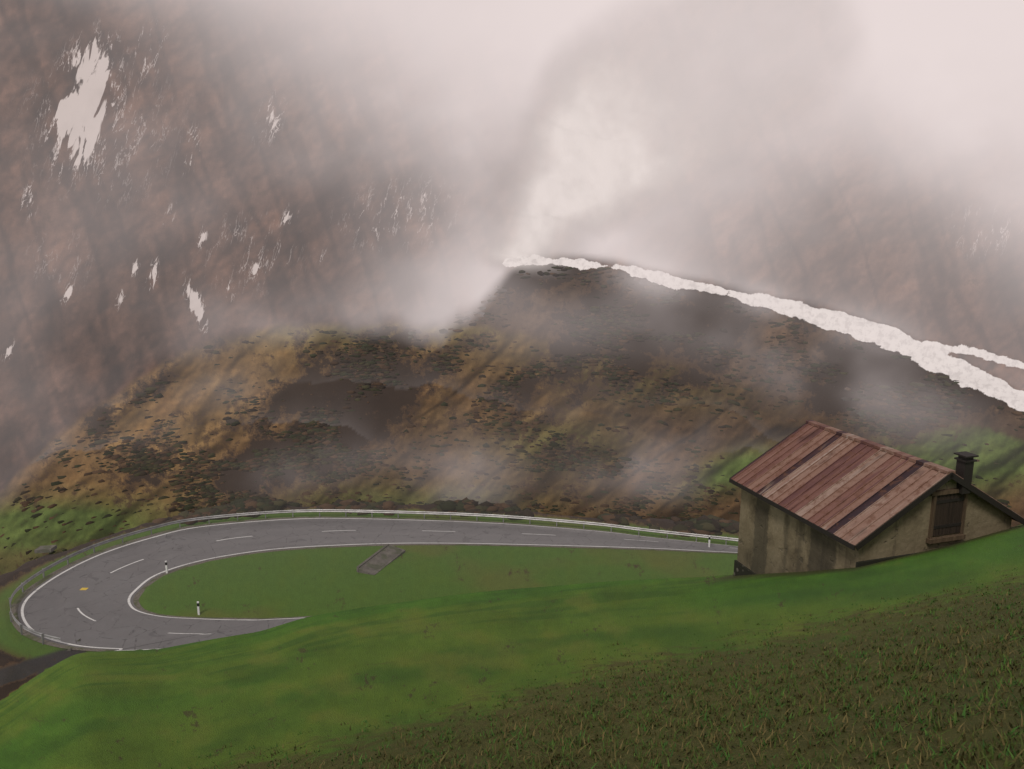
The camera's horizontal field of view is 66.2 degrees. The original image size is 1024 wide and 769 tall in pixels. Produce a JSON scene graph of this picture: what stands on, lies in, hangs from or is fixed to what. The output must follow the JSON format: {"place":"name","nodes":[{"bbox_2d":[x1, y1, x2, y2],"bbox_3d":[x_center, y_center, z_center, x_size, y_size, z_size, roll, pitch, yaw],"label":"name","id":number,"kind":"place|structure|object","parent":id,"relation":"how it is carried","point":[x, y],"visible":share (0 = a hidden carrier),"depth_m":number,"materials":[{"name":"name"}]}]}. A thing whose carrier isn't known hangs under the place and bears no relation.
{"place":"outdoors","nodes":[
{"label":"outdoors","id":0,"kind":"place"},
{"bbox_2d":[11,516,737,651],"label":"road asphalt","id":1,"kind":"structure","parent":0,"point":[52,606],"depth_m":65.60,"materials":[{"name":"grey asphalt"}]},
{"bbox_2d":[21,518,737,650],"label":"road markings","id":2,"kind":"object","parent":1,"relation":"on","point":[33,592],"visible":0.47,"depth_m":64.61,"materials":[{"name":"white paint"}]},
{"bbox_2d":[0,0,1023,768],"bbox_3d":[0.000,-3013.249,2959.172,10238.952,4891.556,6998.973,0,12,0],"label":"mountainside","id":3,"kind":"structure","parent":0,"point":[184,184],"depth_m":341.85,"materials":[{"name":"stone"}]},
{"bbox_2d":[34,544,404,650],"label":"concrete channels","id":4,"kind":"object","parent":3,"relation":"on","point":[375,563],"visible":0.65,"depth_m":63.85,"materials":[{"name":"grey concrete"}]},
{"bbox_2d":[9,509,737,644],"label":"guardrail","id":5,"kind":"object","parent":3,"relation":"on","point":[93,546],"visible":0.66,"depth_m":70.77,"materials":[{"name":"metal"}]},
{"bbox_2d":[165,536,709,614],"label":"roadside delineator posts","id":6,"kind":"object","parent":3,"relation":"on","point":[198,607],"visible":1,"depth_m":61.91,"materials":[{"name":"white plastic"}]},
{"bbox_2d":[0,266,1023,559],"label":"hill shrubs","id":7,"kind":"object","parent":3,"relation":"on","point":[274,462],"visible":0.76,"depth_m":172.16,"materials":[{"name":"brown plant"}]},
{"bbox_2d":[171,567,1023,768],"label":"grass tufts","id":8,"kind":"object","parent":3,"relation":"on","point":[951,748],"visible":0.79,"depth_m":6.80,"materials":[{"name":"green plant"}]},
{"bbox_2d":[729,420,1023,575],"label":"hut","id":9,"kind":"object","parent":3,"relation":"on","point":[815,495],"visible":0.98,"depth_m":24.68,"materials":[{"name":"wood"}]}
]}

